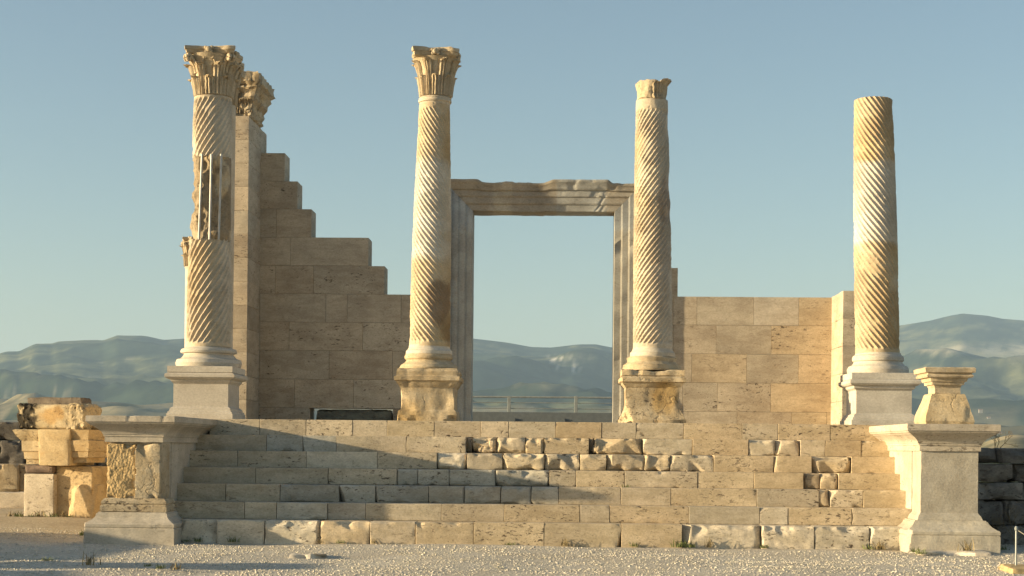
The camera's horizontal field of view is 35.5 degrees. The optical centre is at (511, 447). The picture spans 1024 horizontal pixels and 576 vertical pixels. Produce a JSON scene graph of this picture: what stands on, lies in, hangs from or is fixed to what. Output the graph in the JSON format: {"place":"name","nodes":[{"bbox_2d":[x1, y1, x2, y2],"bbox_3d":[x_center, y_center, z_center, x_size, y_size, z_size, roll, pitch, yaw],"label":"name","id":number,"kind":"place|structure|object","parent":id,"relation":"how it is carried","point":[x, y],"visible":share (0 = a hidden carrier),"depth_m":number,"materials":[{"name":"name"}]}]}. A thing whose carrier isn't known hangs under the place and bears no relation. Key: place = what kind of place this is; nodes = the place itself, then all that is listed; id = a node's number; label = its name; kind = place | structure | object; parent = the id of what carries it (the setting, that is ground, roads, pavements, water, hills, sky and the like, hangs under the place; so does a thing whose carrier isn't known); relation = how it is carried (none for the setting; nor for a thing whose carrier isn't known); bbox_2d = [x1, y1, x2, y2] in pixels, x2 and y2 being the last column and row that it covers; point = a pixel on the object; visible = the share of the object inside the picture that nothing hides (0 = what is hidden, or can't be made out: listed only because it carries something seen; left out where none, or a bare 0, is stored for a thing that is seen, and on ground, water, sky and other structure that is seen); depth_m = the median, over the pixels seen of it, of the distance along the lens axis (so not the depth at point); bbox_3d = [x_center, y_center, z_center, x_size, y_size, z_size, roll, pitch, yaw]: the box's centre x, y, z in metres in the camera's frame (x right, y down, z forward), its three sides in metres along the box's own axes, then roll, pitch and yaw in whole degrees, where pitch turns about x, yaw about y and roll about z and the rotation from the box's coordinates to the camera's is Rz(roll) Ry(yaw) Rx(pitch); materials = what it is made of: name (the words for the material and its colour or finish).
{"place":"outdoors","nodes":[
{"label":"outdoors","id":0,"kind":"place"},
{"bbox_2d":[0,314,1023,481],"bbox_3d":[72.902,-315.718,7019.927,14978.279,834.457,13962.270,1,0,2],"label":"hills","id":1,"kind":"structure","parent":0,"point":[120,375],"depth_m":5590.27,"materials":[{"name":"green plant"}]},
{"bbox_2d":[0,507,1023,575],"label":"ground","id":2,"kind":"structure","parent":0,"point":[67,524],"depth_m":21.77,"materials":[{"name":"grey gravel"}]},
{"bbox_2d":[0,492,23,507],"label":"kerb row","id":3,"kind":"object","parent":2,"relation":"on","point":[11,499],"visible":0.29,"depth_m":33.88,"materials":[{"name":"stone"}]},
{"bbox_2d":[0,464,38,491],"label":"fallen block row","id":4,"kind":"object","parent":2,"relation":"on","point":[11,477],"visible":0.44,"depth_m":35.29,"materials":[{"name":"stone"}]},
{"bbox_2d":[32,509,44,516],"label":"weed tuft","id":5,"kind":"object","parent":2,"relation":"on","point":[42,514],"visible":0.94,"depth_m":29.63,"materials":[{"name":"plant"}]},
{"bbox_2d":[0,422,106,465],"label":"rubble wall","id":6,"kind":"structure","parent":2,"relation":"on","point":[11,452],"depth_m":40.41,"materials":[{"name":"stone"}]},
{"bbox_2d":[24,465,107,517],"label":"stone pier","id":7,"kind":"structure","parent":2,"relation":"on","point":[77,491],"depth_m":29.84,"materials":[{"name":"beige stone"}]},
{"bbox_2d":[13,429,109,465],"bbox_3d":[-8.459,-0.010,30.142,1.606,0.681,1.052,1,0,13],"label":"entablature block","id":8,"kind":"object","parent":7,"relation":"on","point":[63,447],"depth_m":29.64,"materials":[{"name":"stone"}]},
{"bbox_2d":[17,403,101,429],"bbox_3d":[-8.498,-0.584,30.068,1.484,0.531,0.708,1,0,14],"label":"carved block","id":9,"kind":"object","parent":8,"relation":"on","point":[54,416],"depth_m":29.76,"materials":[{"name":"stone"}]},
{"bbox_2d":[28,397,90,404],"bbox_3d":[-8.512,-0.872,30.169,1.124,0.163,0.459,1,0,13],"label":"dark slab","id":10,"kind":"object","parent":9,"relation":"on","point":[50,400],"depth_m":29.96,"materials":[{"name":"stone"}]},
{"bbox_2d":[80,552,101,565],"bbox_3d":[-5.144,1.347,19.658,0.292,0.189,0.225,1,0,2],"label":"weed tuft","id":11,"kind":"object","parent":2,"relation":"on","point":[89,560],"visible":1,"depth_m":19.67,"materials":[{"name":"plant"}]},
{"bbox_2d":[83,415,216,544],"bbox_3d":[-5.765,0.643,26.109,1.395,2.270,3.601,1,0,2],"label":"stair podium","id":12,"kind":"object","parent":2,"relation":"on","point":[148,459],"visible":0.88,"depth_m":24.53,"materials":[{"name":"stone"}]},
{"bbox_2d":[155,564,165,568],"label":"weed tuft","id":13,"kind":"object","parent":2,"relation":"on","point":[160,567],"visible":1,"depth_m":19.25,"materials":[{"name":"green plant"}]},
{"bbox_2d":[170,560,181,569],"bbox_3d":[-4.049,1.396,19.090,0.219,0.112,0.169,1,0,-42],"label":"weed tuft","id":14,"kind":"object","parent":2,"relation":"on","point":[175,568],"visible":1,"depth_m":19.09,"materials":[{"name":"plant"}]},
{"bbox_2d":[180,236,192,347],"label":"slender column","id":15,"kind":"structure","parent":2,"relation":"on","point":[185,245],"depth_m":36.60,"materials":[{"name":"white stone"}]},
{"bbox_2d":[225,535,241,541],"bbox_3d":[-4.282,1.396,24.679,0.343,0.108,0.168,1,0,16],"label":"weed tuft","id":16,"kind":"object","parent":2,"relation":"on","point":[233,540],"visible":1,"depth_m":24.67,"materials":[{"name":"green plant"}]},
{"bbox_2d":[289,553,334,558],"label":"paving slab","id":17,"kind":"structure","parent":2,"relation":"on","point":[302,556],"depth_m":21.64,"materials":[{"name":"stone"}]},
{"bbox_2d":[373,396,611,422],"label":"railing","id":18,"kind":"object","parent":2,"relation":"on","point":[510,416],"visible":0.21,"depth_m":43.92,"materials":[{"name":"metal"}]},
{"bbox_2d":[208,433,842,522],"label":"stone platform","id":19,"kind":"structure","parent":2,"relation":"on","point":[544,453],"depth_m":27.57,"materials":[{"name":"stone"}]},
{"bbox_2d":[164,45,247,418],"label":"temple column","id":20,"kind":"structure","parent":19,"relation":"on","point":[206,376],"depth_m":27.91,"materials":[{"name":"white stone"}]},
{"bbox_2d":[233,71,275,418],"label":"pillar","id":21,"kind":"structure","parent":19,"relation":"on","point":[256,97],"depth_m":32.10,"materials":[{"name":"stone"}]},
{"bbox_2d":[259,153,410,420],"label":"ruined wall","id":22,"kind":"structure","parent":19,"relation":"on","point":[334,329],"depth_m":33.34,"materials":[{"name":"stone"}]},
{"bbox_2d":[394,46,463,420],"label":"temple column","id":23,"kind":"structure","parent":19,"relation":"on","point":[428,379],"depth_m":27.82,"materials":[{"name":"stone"}]},
{"bbox_2d":[450,179,634,421],"bbox_3d":[0.644,-2.990,33.377,4.054,5.098,0.806,1,0,2],"label":"door frame","id":24,"kind":"object","parent":19,"relation":"on","point":[470,198],"visible":0.83,"depth_m":33.13,"materials":[{"name":"stone"}]},
{"bbox_2d":[617,78,685,422],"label":"temple column","id":25,"kind":"structure","parent":19,"relation":"on","point":[652,380],"depth_m":27.71,"materials":[{"name":"stone"}]},
{"bbox_2d":[671,268,831,424],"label":"ruined wall","id":26,"kind":"structure","parent":19,"relation":"on","point":[753,360],"depth_m":33.07,"materials":[{"name":"stone"}]},
{"bbox_2d":[830,291,854,424],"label":"side wall","id":27,"kind":"structure","parent":19,"relation":"on","point":[843,335],"depth_m":31.89,"materials":[{"name":"stone"}]},
{"bbox_2d":[838,96,920,425],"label":"temple column","id":28,"kind":"structure","parent":19,"relation":"on","point":[878,382],"depth_m":27.56,"materials":[{"name":"white stone"}]},
{"bbox_2d":[174,419,911,549],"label":"staircase","id":29,"kind":"structure","parent":2,"relation":"on","point":[720,485],"depth_m":25.74,"materials":[{"name":"stone"}]},
{"bbox_2d":[561,539,570,545],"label":"weed tuft","id":30,"kind":"object","parent":2,"relation":"on","point":[564,543],"visible":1,"depth_m":24.54,"materials":[{"name":"beige plant"}]},
{"bbox_2d":[669,539,686,546],"bbox_3d":[2.539,1.446,24.460,0.412,0.136,0.202,1,0,-40],"label":"weed tuft","id":31,"kind":"object","parent":2,"relation":"on","point":[679,545],"visible":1,"depth_m":24.45,"materials":[{"name":"green plant"}]},
{"bbox_2d":[680,541,694,547],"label":"weed tuft","id":32,"kind":"object","parent":2,"relation":"on","point":[693,544],"visible":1,"depth_m":24.45,"materials":[{"name":"green plant"}]},
{"bbox_2d":[704,537,714,547],"bbox_3d":[3.059,1.425,24.491,0.188,0.187,0.243,1,0,42],"label":"weed tuft","id":33,"kind":"object","parent":2,"relation":"on","point":[709,544],"visible":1,"depth_m":24.47,"materials":[{"name":"beige plant"}]},
{"bbox_2d":[873,541,884,549],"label":"weed tuft","id":34,"kind":"object","parent":2,"relation":"on","point":[879,546],"visible":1,"depth_m":24.36,"materials":[{"name":"plant"}]},
{"bbox_2d":[913,550,926,553],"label":"weed tuft","id":35,"kind":"object","parent":2,"relation":"on","point":[924,552],"visible":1,"depth_m":23.36,"materials":[{"name":"green plant"}]},
{"bbox_2d":[869,424,1000,553],"bbox_3d":[6.663,0.768,25.736,1.416,2.256,3.601,1,0,2],"label":"stair podium","id":36,"kind":"object","parent":2,"relation":"on","point":[936,467],"visible":0.73,"depth_m":24.20,"materials":[{"name":"stone"}]},
{"bbox_2d":[914,393,974,423],"bbox_3d":[6.770,-0.599,25.058,0.770,0.492,0.812,1,0,2],"label":"rough stone base","id":37,"kind":"object","parent":36,"relation":"on","point":[948,408],"visible":0.91,"depth_m":24.72,"materials":[{"name":"beige stone"}]},
{"bbox_2d":[913,367,975,393],"bbox_3d":[6.774,-1.044,25.059,0.791,0.412,0.834,1,0,2],"label":"moulded stone","id":38,"kind":"object","parent":37,"relation":"on","point":[943,380],"visible":0.96,"depth_m":24.75,"materials":[{"name":"beige stone"}]},
{"bbox_2d":[910,549,991,555],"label":"paving slab","id":39,"kind":"structure","parent":2,"relation":"on","point":[962,552],"depth_m":23.54,"materials":[{"name":"stone"}]},
{"bbox_2d":[955,536,974,551],"bbox_3d":[6.730,1.428,23.748,0.244,0.252,0.316,1,0,-45],"label":"weed tuft","id":40,"kind":"object","parent":39,"relation":"on","point":[967,548],"visible":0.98,"depth_m":23.69,"materials":[{"name":"beige plant"}]},
{"bbox_2d":[983,515,1005,530],"bbox_3d":[7.735,1.292,25.683,0.446,0.468,0.463,1,0,2],"label":"dry shrub","id":41,"kind":"object","parent":2,"relation":"on","point":[996,523],"visible":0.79,"depth_m":25.72,"materials":[{"name":"brown plant"}]},
{"bbox_2d":[977,448,1023,544],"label":"rubble wall","id":42,"kind":"structure","parent":2,"relation":"on","point":[996,493],"depth_m":26.16,"materials":[{"name":"stone"}]},
{"bbox_2d":[990,431,1016,447],"bbox_3d":[8.088,-0.166,26.490,0.617,0.376,0.379,1,0,29],"label":"dry shrub","id":43,"kind":"object","parent":42,"relation":"on","point":[998,436],"visible":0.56,"depth_m":26.46,"materials":[{"name":"brown plant"}]},
{"bbox_2d":[988,503,1023,540],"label":"dry shrub","id":44,"kind":"object","parent":2,"relation":"on","point":[1009,520],"visible":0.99,"depth_m":25.69,"materials":[{"name":"plant"}]},
{"bbox_2d":[998,564,1023,573],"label":"footing stone","id":45,"kind":"object","parent":2,"relation":"on","point":[1014,568],"visible":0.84,"depth_m":20.36,"materials":[{"name":"beige stone"}]},
{"bbox_2d":[1014,526,1023,564],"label":"rope post","id":46,"kind":"object","parent":45,"relation":"on","point":[1016,528],"visible":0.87,"depth_m":20.60,"materials":[{"name":"metal"}]},
{"bbox_2d":[0,0,1023,352],"label":"sky","id":47,"kind":"structure","parent":0,"point":[97,206],"materials":[{"name":"blue"}]}
]}

